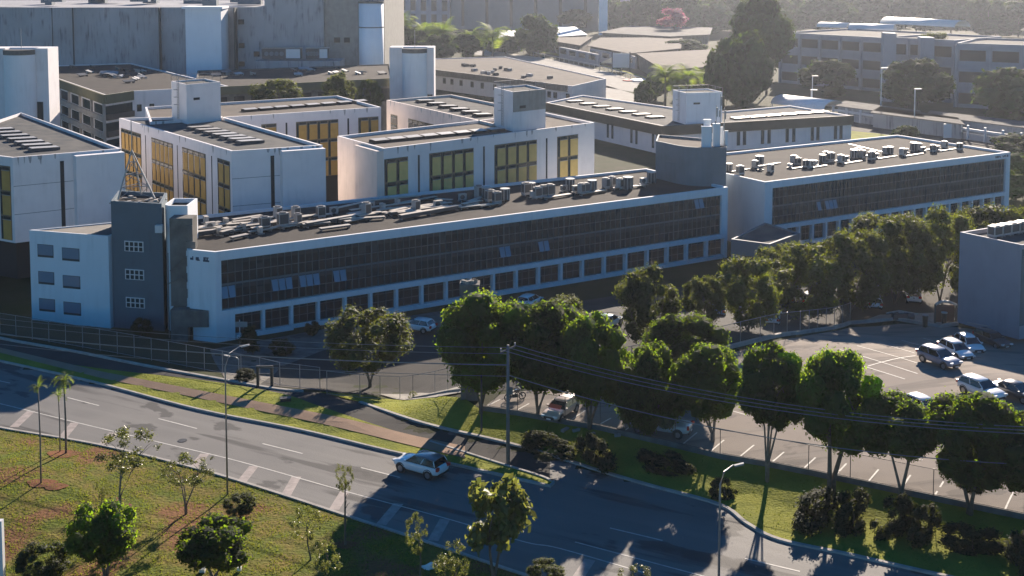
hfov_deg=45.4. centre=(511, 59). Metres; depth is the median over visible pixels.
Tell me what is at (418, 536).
broadleaf tree
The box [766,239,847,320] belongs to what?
broadleaf tree
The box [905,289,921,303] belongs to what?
parked car
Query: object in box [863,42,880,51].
window
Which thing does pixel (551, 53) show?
lawn
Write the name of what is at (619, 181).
condenser unit
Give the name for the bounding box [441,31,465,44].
broadleaf tree
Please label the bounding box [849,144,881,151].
cable tray
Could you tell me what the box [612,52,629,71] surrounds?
billboard
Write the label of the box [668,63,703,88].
palm tree
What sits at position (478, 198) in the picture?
roof duct
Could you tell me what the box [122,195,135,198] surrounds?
roof debris
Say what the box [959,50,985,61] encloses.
window
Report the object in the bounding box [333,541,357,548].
soil patch
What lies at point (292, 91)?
broadleaf tree
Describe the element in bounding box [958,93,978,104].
window
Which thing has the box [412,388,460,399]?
wall
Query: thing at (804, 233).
window
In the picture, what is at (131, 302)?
window
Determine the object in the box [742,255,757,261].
doorway
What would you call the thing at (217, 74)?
roof unit
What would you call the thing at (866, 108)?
building
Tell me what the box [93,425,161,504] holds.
broadleaf tree
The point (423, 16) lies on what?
window
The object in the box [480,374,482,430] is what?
thin pole
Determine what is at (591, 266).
window
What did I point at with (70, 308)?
window
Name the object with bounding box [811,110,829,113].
roof skylight
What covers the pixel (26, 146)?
roof skylight
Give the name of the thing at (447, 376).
chain link fence
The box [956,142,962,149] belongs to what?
condenser unit
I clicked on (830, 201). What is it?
open window
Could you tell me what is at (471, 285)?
concrete pillar
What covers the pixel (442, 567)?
broadleaf tree
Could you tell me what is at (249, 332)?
shrub
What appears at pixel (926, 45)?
stair slab
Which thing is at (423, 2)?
window
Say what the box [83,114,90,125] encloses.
window
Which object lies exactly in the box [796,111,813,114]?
roof skylight
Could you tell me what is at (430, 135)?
roof skylight
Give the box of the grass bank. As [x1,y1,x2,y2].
[322,392,1023,575]
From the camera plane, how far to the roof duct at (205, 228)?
144.60 m
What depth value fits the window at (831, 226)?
184.61 m
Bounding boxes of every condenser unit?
[201,215,208,224]
[205,221,215,226]
[214,226,220,235]
[222,217,228,222]
[239,222,247,231]
[251,216,259,221]
[255,226,264,234]
[259,215,270,226]
[273,205,282,218]
[276,211,288,228]
[291,205,300,216]
[294,212,301,221]
[316,205,325,218]
[329,206,338,215]
[361,201,371,213]
[379,202,385,208]
[411,199,419,209]
[433,200,442,205]
[457,193,467,201]
[474,185,483,197]
[481,186,490,199]
[485,189,494,202]
[492,191,501,203]
[500,187,509,200]
[521,182,531,195]
[528,190,537,198]
[533,186,541,198]
[538,184,546,197]
[545,183,554,195]
[560,185,567,192]
[565,178,574,190]
[571,185,576,193]
[577,182,585,193]
[584,182,590,191]
[587,179,596,190]
[602,177,609,188]
[608,176,615,186]
[616,177,622,189]
[623,176,632,189]
[639,177,647,184]
[647,171,655,183]
[726,163,732,170]
[736,165,744,175]
[751,160,758,167]
[755,155,763,164]
[767,164,773,172]
[790,155,797,164]
[795,157,801,164]
[802,159,808,167]
[809,160,813,166]
[819,154,825,162]
[827,152,834,160]
[837,154,844,163]
[850,149,857,158]
[858,149,865,158]
[867,151,875,160]
[882,146,887,153]
[887,146,893,153]
[899,148,905,155]
[910,142,917,151]
[930,144,936,151]
[941,140,947,147]
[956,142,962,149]
[987,224,1002,238]
[999,223,1011,236]
[1005,221,1019,235]
[1015,220,1023,233]
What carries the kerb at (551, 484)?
on the avenue
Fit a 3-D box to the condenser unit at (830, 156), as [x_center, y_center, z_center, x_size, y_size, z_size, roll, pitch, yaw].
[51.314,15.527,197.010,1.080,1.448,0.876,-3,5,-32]
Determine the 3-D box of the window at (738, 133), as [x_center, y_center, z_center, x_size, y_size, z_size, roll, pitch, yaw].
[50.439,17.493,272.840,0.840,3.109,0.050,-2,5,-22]
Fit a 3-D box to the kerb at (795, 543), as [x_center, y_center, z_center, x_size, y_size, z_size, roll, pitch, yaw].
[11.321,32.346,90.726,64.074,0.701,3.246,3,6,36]
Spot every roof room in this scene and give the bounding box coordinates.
[171,73,220,123]
[494,79,545,131]
[672,85,722,123]
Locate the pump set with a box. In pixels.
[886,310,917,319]
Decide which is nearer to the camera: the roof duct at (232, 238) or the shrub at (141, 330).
the shrub at (141, 330)
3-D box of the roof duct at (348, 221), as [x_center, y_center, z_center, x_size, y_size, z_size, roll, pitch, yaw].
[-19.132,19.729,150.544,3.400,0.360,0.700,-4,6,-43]
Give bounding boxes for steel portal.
[256,365,273,387]
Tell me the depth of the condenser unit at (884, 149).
204.04 m
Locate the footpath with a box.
[0,348,464,457]
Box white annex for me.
[29,222,113,328]
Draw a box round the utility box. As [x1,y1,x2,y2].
[280,396,290,401]
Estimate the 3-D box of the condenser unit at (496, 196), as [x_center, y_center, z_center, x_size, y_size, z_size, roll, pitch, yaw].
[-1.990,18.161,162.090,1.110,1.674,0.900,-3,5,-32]
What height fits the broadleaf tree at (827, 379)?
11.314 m
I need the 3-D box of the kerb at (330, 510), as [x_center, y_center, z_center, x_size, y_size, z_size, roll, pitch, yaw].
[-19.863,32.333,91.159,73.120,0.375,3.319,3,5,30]
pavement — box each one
[381,386,499,399]
[858,313,954,323]
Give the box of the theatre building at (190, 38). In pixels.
[0,0,403,77]
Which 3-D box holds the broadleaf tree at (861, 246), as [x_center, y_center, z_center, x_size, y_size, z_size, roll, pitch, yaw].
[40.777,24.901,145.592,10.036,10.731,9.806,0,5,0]
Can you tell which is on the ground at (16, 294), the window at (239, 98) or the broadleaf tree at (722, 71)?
the broadleaf tree at (722, 71)
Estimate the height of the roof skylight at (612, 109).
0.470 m
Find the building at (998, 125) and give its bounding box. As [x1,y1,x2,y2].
[927,110,1023,136]
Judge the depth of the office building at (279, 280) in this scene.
150.78 m
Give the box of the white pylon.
[599,0,607,34]
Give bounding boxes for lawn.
[0,429,520,575]
[540,51,669,88]
[851,131,889,139]
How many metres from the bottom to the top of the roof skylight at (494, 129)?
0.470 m
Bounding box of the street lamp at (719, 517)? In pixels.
[717,462,743,575]
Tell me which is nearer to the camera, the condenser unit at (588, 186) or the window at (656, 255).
the window at (656, 255)
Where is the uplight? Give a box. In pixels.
[199,566,241,572]
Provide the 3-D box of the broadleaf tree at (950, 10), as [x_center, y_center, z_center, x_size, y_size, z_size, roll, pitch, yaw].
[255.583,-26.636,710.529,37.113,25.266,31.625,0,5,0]
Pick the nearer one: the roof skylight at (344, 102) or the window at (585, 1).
the roof skylight at (344, 102)
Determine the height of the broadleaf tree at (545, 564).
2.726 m
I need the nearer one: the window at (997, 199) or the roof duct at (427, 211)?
the roof duct at (427, 211)
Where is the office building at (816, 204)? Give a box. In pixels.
[726,135,1009,243]
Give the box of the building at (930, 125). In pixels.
[870,107,964,138]
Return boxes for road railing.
[518,49,644,78]
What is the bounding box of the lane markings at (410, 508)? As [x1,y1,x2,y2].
[0,381,799,575]
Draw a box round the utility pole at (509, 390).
[500,343,515,464]
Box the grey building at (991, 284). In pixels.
[957,228,1023,339]
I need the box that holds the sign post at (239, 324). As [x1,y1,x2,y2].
[235,320,246,336]
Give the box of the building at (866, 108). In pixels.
[835,101,923,118]
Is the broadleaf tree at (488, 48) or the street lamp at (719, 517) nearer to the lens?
the street lamp at (719, 517)
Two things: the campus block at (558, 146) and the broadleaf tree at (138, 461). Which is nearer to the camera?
the broadleaf tree at (138, 461)
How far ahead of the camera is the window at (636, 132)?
274.67 m
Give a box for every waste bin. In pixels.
[922,314,928,326]
[941,311,947,323]
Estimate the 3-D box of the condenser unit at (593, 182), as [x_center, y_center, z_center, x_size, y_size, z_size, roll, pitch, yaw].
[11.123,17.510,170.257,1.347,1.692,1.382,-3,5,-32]
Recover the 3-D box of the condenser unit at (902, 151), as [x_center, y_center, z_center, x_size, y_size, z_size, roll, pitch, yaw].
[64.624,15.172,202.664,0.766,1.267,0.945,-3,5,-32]
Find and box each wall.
[170,307,208,341]
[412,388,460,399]
[483,406,1023,519]
[832,106,1022,147]
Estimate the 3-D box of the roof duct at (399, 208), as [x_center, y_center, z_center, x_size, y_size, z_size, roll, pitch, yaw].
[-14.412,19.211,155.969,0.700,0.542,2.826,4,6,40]
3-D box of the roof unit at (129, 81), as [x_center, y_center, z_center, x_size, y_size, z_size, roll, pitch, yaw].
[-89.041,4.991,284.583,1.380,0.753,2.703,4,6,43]
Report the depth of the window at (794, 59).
423.65 m
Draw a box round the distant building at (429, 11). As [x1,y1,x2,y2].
[404,0,450,26]
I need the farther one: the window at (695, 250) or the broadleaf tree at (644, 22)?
the broadleaf tree at (644, 22)
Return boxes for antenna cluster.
[701,94,727,146]
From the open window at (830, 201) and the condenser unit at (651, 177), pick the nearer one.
the condenser unit at (651, 177)
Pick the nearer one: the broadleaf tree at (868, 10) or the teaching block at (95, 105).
the teaching block at (95, 105)
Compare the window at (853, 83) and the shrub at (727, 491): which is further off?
the window at (853, 83)
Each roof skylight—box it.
[0,127,14,130]
[0,130,21,133]
[0,133,29,138]
[6,136,37,141]
[13,139,44,145]
[20,142,52,148]
[28,145,59,151]
[186,125,213,130]
[194,127,221,132]
[203,130,230,134]
[211,132,238,137]
[219,134,247,139]
[227,136,255,142]
[235,139,264,144]
[241,107,258,111]
[257,106,274,110]
[274,105,289,109]
[288,104,305,107]
[304,103,321,106]
[320,102,336,105]
[336,100,352,104]
[352,99,367,102]
[369,137,390,142]
[387,136,406,141]
[403,134,423,139]
[415,99,434,102]
[420,133,439,138]
[427,102,445,105]
[435,131,455,136]
[438,105,457,108]
[449,107,469,110]
[453,130,472,135]
[461,110,480,113]
[468,128,488,133]
[472,113,492,116]
[486,127,504,131]
[566,100,583,102]
[579,102,597,105]
[592,105,610,107]
[605,108,624,110]
[618,110,638,113]
[631,113,651,115]
[644,115,665,118]
[730,116,749,119]
[746,115,765,118]
[763,114,781,117]
[779,112,797,115]
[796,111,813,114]
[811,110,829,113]
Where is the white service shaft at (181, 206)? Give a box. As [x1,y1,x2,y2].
[155,198,197,330]
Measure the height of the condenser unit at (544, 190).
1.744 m
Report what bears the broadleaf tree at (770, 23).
on the ground at (16, 294)
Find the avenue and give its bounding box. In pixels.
[0,363,932,575]
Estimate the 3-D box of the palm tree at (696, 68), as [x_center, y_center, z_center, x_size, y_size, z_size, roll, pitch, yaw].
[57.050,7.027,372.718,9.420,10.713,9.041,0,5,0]
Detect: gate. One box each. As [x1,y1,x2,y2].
[326,371,412,398]
[943,124,961,137]
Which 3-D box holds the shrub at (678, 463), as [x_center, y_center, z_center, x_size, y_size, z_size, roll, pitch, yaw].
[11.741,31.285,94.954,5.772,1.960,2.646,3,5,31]
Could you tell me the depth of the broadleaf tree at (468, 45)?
518.32 m
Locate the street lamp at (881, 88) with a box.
[880,68,881,105]
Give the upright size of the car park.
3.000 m
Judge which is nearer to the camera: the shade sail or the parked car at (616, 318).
the parked car at (616, 318)
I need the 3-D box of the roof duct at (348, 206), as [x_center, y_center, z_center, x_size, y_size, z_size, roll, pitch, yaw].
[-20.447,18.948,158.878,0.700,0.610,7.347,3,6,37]
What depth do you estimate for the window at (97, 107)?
261.35 m
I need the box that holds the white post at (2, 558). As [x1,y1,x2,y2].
[0,519,5,575]
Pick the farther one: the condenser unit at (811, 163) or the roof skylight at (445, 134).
the condenser unit at (811, 163)
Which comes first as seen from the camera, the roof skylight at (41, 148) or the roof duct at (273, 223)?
the roof duct at (273, 223)
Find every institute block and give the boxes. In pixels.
[778,28,950,91]
[896,33,1001,102]
[953,38,1023,108]
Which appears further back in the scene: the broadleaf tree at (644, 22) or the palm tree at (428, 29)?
the broadleaf tree at (644, 22)
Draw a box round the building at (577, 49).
[554,37,599,66]
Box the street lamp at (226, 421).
[224,344,248,494]
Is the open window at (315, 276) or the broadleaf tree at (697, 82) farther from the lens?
the broadleaf tree at (697, 82)
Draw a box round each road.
[0,340,549,477]
[474,50,640,91]
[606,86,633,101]
[851,122,995,148]
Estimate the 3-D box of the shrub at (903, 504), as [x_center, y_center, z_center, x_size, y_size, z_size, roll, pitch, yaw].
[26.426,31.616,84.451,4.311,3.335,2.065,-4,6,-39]
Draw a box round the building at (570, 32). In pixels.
[557,27,587,36]
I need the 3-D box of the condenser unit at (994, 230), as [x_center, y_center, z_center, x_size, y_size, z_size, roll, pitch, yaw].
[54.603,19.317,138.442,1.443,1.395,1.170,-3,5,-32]
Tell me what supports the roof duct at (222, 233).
on the office building at (279, 280)
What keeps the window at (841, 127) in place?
in the campus building at (632, 131)
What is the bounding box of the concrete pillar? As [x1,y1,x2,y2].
[459,278,479,400]
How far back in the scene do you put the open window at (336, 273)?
141.44 m
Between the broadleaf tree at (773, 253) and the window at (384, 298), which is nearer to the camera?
the window at (384, 298)
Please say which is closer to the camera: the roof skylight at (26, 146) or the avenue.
the avenue
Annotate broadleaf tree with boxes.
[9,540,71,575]
[60,498,138,575]
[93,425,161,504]
[95,477,108,503]
[159,452,213,514]
[174,510,255,575]
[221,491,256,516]
[247,78,304,99]
[287,505,322,559]
[308,538,342,575]
[321,71,356,99]
[322,304,415,387]
[335,463,354,544]
[356,77,384,106]
[404,26,426,45]
[404,512,427,575]
[411,24,441,37]
[416,34,457,57]
[431,538,469,575]
[432,286,525,413]
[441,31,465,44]
[450,34,480,57]
[465,472,537,575]
[478,37,499,55]
[495,299,582,413]
[497,35,517,53]
[514,13,559,55]
[526,557,566,575]
[538,293,588,315]
[554,310,636,429]
[556,9,592,27]
[598,0,644,29]
[611,261,682,345]
[612,339,688,435]
[617,563,650,575]
[625,0,660,25]
[630,17,649,25]
[633,82,655,103]
[639,310,731,363]
[642,74,669,99]
[648,88,659,99]
[656,0,704,26]
[656,8,688,28]
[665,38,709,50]
[668,341,741,441]
[680,69,704,88]
[681,274,726,323]
[688,84,711,88]
[689,0,710,26]
[698,0,734,34]
[702,29,776,108]
[702,52,740,109]
[714,254,785,332]
[721,0,747,30]
[728,0,796,94]
[735,0,803,28]
[735,341,806,481]
[751,239,810,287]
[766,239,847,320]
[785,0,816,30]
[791,344,890,494]
[792,0,859,29]
[795,59,856,97]
[815,227,897,312]
[836,0,888,28]
[848,210,925,265]
[863,388,939,494]
[867,214,944,304]
[869,0,919,30]
[879,57,955,109]
[879,92,921,107]
[886,0,941,31]
[889,125,919,136]
[910,203,976,299]
[920,0,969,33]
[920,31,947,38]
[925,386,1022,515]
[941,200,1008,266]
[963,0,1013,35]
[970,67,1023,120]
[977,19,1013,35]
[983,0,1023,36]
[985,410,1023,495]
[989,132,1023,153]
[995,205,1023,223]
[1009,151,1023,200]
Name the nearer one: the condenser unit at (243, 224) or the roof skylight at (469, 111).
the condenser unit at (243, 224)
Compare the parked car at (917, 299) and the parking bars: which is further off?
the parked car at (917, 299)
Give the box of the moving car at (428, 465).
[392,450,450,480]
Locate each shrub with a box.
[130,317,153,336]
[234,367,255,381]
[238,324,260,354]
[268,338,295,355]
[304,321,320,335]
[520,429,577,462]
[573,431,618,475]
[636,448,697,477]
[708,476,738,499]
[790,483,839,537]
[831,486,872,537]
[869,492,918,540]
[906,500,942,549]
[936,520,1006,556]
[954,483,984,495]
[1002,522,1023,575]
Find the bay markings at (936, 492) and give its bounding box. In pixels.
[489,338,1013,508]
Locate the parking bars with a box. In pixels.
[10,411,594,575]
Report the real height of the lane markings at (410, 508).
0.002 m
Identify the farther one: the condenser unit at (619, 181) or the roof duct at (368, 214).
the condenser unit at (619, 181)
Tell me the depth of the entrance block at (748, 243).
164.69 m
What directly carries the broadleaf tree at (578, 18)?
on the ground at (16, 294)
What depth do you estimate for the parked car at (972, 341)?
128.18 m
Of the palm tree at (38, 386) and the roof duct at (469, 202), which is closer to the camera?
the palm tree at (38, 386)
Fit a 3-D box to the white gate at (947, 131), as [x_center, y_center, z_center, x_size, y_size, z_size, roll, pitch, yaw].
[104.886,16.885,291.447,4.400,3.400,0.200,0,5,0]
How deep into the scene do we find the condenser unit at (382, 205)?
156.97 m
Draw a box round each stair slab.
[880,32,896,101]
[917,36,934,101]
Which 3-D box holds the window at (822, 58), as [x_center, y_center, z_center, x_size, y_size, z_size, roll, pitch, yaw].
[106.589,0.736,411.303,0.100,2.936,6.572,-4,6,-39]
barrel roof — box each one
[771,94,841,109]
[816,22,849,27]
[848,23,896,29]
[880,17,969,26]
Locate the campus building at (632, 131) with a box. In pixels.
[546,95,853,152]
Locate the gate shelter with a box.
[934,300,956,322]
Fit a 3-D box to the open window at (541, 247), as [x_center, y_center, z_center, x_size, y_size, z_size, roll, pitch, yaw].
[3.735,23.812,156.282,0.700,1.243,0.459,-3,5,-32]
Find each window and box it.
[37,102,43,120]
[37,244,53,257]
[38,271,53,284]
[39,298,54,311]
[61,90,67,100]
[61,105,67,115]
[62,120,68,129]
[62,247,79,261]
[63,275,79,288]
[63,301,80,315]
[71,94,78,104]
[72,110,78,120]
[72,125,78,132]
[82,98,89,109]
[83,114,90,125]
[83,130,90,137]
[94,102,102,114]
[94,119,102,131]
[124,241,143,251]
[125,269,143,279]
[126,297,144,308]
[137,104,153,110]
[221,97,226,101]
[222,286,228,298]
[228,285,235,297]
[234,96,244,101]
[235,311,260,332]
[265,306,288,327]
[271,279,278,290]
[278,278,285,289]
[285,277,292,288]
[293,302,315,323]
[299,275,306,286]
[302,92,311,97]
[306,274,313,285]
[313,273,319,284]
[320,298,341,318]
[333,270,339,281]
[340,269,346,280]
[347,294,367,311]
[373,290,393,308]
[381,88,389,100]
[398,286,418,305]
[410,0,415,9]
[410,14,415,24]
[421,0,425,10]
[421,14,425,23]
[424,282,442,301]
[431,0,436,10]
[431,14,436,24]
[442,0,446,10]
[442,15,446,23]
[448,278,466,297]
[461,0,463,25]
[472,275,489,292]
[485,0,487,25]
[495,271,512,290]
[499,247,505,257]
[505,246,510,256]
[510,0,512,26]
[518,268,535,286]
[534,0,536,15]
[538,241,543,251]
[540,264,557,282]
[544,241,549,250]
[559,0,561,26]
[563,261,578,279]
[569,51,575,55]
[584,0,586,27]
[584,258,600,275]
[602,53,608,57]
[606,254,622,272]
[627,251,643,268]
[630,129,632,142]
[635,130,637,143]
[649,248,663,264]
[669,245,683,261]
[688,242,703,258]
[694,199,699,208]
[699,199,703,207]
[708,239,720,255]
[737,132,739,145]
[743,131,745,144]
[761,130,763,143]
[767,130,770,143]
[782,55,797,63]
[782,71,796,80]
[785,129,788,141]
[792,128,794,141]
[800,225,808,240]
[801,56,816,64]
[802,39,817,47]
[811,127,813,140]
[814,223,822,237]
[816,127,819,139]
[817,202,821,210]
[821,57,837,60]
[822,40,837,49]
[825,201,829,209]
[827,221,835,235]
[829,200,833,208]
[834,126,836,138]
[839,125,842,138]
[840,219,848,231]
[842,41,858,50]
[842,59,858,68]
[843,77,857,86]
[862,78,879,88]
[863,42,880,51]
[863,60,880,69]
[896,44,905,54]
[910,45,917,54]
[915,208,922,219]
[934,46,951,56]
[935,67,950,75]
[950,203,956,216]
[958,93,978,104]
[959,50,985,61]
[959,71,982,82]
[962,201,968,210]
[973,199,979,208]
[984,198,989,208]
[992,51,1018,62]
[995,196,1000,207]
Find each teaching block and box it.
[59,63,225,147]
[196,64,389,130]
[435,57,605,101]
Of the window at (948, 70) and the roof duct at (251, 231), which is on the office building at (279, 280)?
the roof duct at (251, 231)
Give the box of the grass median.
[0,353,550,483]
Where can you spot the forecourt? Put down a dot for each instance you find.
(304, 345)
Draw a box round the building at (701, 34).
[598,26,711,44]
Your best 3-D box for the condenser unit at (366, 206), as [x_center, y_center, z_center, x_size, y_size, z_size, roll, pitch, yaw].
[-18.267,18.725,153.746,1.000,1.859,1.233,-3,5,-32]
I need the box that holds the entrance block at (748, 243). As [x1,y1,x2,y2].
[731,223,799,264]
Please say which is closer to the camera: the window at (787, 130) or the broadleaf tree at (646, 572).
the broadleaf tree at (646, 572)
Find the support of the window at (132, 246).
in the stair tower at (139, 268)
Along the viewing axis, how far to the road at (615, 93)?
385.19 m
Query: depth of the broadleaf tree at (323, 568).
77.89 m
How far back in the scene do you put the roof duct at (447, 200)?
161.78 m
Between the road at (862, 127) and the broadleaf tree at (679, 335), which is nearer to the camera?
the broadleaf tree at (679, 335)
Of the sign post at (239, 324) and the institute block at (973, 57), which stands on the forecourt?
the sign post at (239, 324)
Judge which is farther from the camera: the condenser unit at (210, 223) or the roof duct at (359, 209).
the roof duct at (359, 209)
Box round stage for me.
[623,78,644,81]
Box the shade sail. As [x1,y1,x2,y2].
[599,57,611,70]
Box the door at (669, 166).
[665,161,674,180]
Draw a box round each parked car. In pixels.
[406,316,437,333]
[517,293,543,302]
[541,393,580,422]
[604,313,622,325]
[630,419,694,439]
[715,305,725,315]
[765,310,781,324]
[800,291,813,302]
[867,296,882,309]
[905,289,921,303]
[906,391,932,406]
[915,343,962,369]
[937,337,975,358]
[952,332,985,352]
[956,373,1007,399]
[972,327,1012,348]
[992,378,1023,404]
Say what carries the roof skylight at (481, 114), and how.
on the campus block at (406, 113)
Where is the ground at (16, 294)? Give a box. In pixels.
[0,10,1023,481]
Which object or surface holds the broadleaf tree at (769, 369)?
on the grass bank
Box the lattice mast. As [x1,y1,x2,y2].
[117,121,154,199]
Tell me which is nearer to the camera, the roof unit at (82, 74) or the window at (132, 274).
the window at (132, 274)
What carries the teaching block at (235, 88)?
on the ground at (16, 294)
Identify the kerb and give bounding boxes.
[0,337,303,391]
[0,360,554,487]
[0,426,529,575]
[359,401,952,575]
[725,317,958,348]
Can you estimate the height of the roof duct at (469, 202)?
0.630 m
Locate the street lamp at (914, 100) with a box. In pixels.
[914,89,915,115]
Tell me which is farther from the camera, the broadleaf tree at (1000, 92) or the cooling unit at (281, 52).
the cooling unit at (281, 52)
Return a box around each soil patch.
[27,479,58,486]
[43,483,68,489]
[47,450,81,457]
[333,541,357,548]
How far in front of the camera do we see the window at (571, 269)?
159.61 m
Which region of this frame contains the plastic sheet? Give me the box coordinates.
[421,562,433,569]
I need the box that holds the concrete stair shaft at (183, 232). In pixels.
[167,215,197,337]
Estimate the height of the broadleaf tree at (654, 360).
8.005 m
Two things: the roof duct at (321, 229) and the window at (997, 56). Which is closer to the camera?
the roof duct at (321, 229)
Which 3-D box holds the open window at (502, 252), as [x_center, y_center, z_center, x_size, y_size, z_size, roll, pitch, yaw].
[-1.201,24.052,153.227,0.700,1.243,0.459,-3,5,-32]
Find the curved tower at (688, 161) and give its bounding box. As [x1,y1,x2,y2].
[656,134,725,185]
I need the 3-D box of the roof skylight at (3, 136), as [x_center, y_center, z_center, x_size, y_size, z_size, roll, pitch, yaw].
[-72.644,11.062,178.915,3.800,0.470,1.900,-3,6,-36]
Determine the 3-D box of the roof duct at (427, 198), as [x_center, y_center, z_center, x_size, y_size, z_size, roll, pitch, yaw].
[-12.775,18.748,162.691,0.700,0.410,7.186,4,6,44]
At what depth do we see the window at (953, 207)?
198.68 m
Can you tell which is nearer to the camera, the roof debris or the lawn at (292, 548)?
the lawn at (292, 548)
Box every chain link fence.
[1,313,319,389]
[413,368,504,389]
[483,386,1022,512]
[621,303,850,354]
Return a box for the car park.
[487,324,1023,512]
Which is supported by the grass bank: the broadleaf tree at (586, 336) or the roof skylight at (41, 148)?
the broadleaf tree at (586, 336)
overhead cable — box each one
[0,318,506,347]
[0,334,506,365]
[1,324,506,353]
[2,344,483,375]
[502,350,1023,433]
[509,375,1005,463]
[510,348,1023,430]
[514,345,1023,426]
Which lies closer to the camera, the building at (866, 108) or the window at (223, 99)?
the window at (223, 99)
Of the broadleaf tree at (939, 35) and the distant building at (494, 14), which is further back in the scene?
the distant building at (494, 14)
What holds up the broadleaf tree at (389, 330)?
on the yard at (343, 382)
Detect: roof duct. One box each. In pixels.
[198,223,258,235]
[198,225,222,229]
[216,222,235,226]
[218,228,233,236]
[226,221,252,225]
[226,228,243,234]
[229,233,248,240]
[232,214,262,220]
[232,218,250,222]
[248,229,271,233]
[250,225,269,232]
[265,225,280,231]
[270,220,276,225]
[281,224,301,229]
[289,215,307,219]
[302,214,316,220]
[302,221,330,227]
[304,212,364,227]
[312,213,331,218]
[319,224,350,231]
[338,199,372,210]
[338,216,355,222]
[343,216,370,221]
[344,218,367,223]
[349,205,379,211]
[357,212,375,216]
[370,215,384,219]
[372,195,420,203]
[376,207,399,210]
[386,201,410,207]
[389,207,408,210]
[389,209,412,216]
[393,196,437,203]
[397,209,420,215]
[398,205,458,219]
[419,205,449,209]
[431,202,452,204]
[435,198,452,201]
[459,203,490,209]
[461,200,479,205]
[467,197,482,201]
[479,202,500,207]
[544,193,570,199]
[578,189,605,195]
[611,184,645,189]
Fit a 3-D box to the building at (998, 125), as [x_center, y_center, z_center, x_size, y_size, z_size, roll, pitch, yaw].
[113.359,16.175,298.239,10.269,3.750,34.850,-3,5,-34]
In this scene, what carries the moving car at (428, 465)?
on the avenue
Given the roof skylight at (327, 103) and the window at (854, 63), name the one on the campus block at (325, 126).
the roof skylight at (327, 103)
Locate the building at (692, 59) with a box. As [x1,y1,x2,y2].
[636,49,709,83]
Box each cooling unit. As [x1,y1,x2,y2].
[262,47,302,58]
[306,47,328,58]
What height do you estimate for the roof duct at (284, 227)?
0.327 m
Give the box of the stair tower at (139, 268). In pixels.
[111,190,167,330]
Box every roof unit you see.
[76,73,87,76]
[122,79,134,82]
[210,72,221,75]
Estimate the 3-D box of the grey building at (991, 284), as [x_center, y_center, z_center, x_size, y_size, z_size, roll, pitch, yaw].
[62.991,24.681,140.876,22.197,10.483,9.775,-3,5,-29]
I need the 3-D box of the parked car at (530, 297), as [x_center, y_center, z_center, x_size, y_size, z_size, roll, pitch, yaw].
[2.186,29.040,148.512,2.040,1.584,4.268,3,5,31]
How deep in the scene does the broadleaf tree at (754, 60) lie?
347.13 m
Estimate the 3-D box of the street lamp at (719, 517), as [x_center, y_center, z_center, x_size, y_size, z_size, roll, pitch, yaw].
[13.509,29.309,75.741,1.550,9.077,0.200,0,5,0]
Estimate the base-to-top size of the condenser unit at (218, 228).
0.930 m
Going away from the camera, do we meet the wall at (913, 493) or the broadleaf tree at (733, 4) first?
the wall at (913, 493)
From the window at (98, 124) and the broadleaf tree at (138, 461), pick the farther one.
the window at (98, 124)
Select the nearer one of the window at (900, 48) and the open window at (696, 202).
the open window at (696, 202)
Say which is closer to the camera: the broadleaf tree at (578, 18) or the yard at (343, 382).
the yard at (343, 382)
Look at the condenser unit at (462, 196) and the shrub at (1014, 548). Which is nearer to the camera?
the shrub at (1014, 548)
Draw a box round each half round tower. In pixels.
[0,29,59,125]
[389,30,435,99]
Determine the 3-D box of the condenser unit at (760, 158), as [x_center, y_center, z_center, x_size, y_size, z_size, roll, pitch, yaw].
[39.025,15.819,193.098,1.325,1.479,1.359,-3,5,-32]
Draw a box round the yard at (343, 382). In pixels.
[217,256,958,395]
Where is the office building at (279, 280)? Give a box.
[186,168,727,342]
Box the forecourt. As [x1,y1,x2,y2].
[210,311,445,383]
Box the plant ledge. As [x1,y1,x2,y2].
[255,58,344,68]
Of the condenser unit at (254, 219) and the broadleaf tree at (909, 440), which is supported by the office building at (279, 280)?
the condenser unit at (254, 219)
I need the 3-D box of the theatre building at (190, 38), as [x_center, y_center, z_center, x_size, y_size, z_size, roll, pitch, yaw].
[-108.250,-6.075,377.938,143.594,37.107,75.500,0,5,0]
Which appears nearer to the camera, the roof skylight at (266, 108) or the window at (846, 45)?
the roof skylight at (266, 108)
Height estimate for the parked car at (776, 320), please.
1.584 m
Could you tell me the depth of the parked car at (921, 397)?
104.48 m
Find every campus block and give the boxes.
[0,113,124,278]
[119,116,325,214]
[145,96,380,201]
[337,113,593,200]
[387,95,493,129]
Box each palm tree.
[28,376,47,482]
[49,371,73,452]
[50,387,66,451]
[404,11,416,27]
[414,21,440,35]
[428,16,457,44]
[459,29,487,50]
[475,21,511,56]
[647,63,684,105]
[658,72,690,95]
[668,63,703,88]
[689,66,704,87]
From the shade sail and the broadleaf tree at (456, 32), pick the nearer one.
the shade sail
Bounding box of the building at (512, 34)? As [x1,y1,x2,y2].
[495,31,520,51]
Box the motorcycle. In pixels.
[504,388,525,400]
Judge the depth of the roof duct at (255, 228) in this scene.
145.03 m
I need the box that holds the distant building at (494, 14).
[451,0,597,30]
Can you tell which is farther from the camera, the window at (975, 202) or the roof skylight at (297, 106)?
the roof skylight at (297, 106)
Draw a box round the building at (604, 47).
[587,37,682,68]
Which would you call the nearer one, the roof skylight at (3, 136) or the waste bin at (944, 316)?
the waste bin at (944, 316)
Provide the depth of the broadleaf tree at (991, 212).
159.69 m

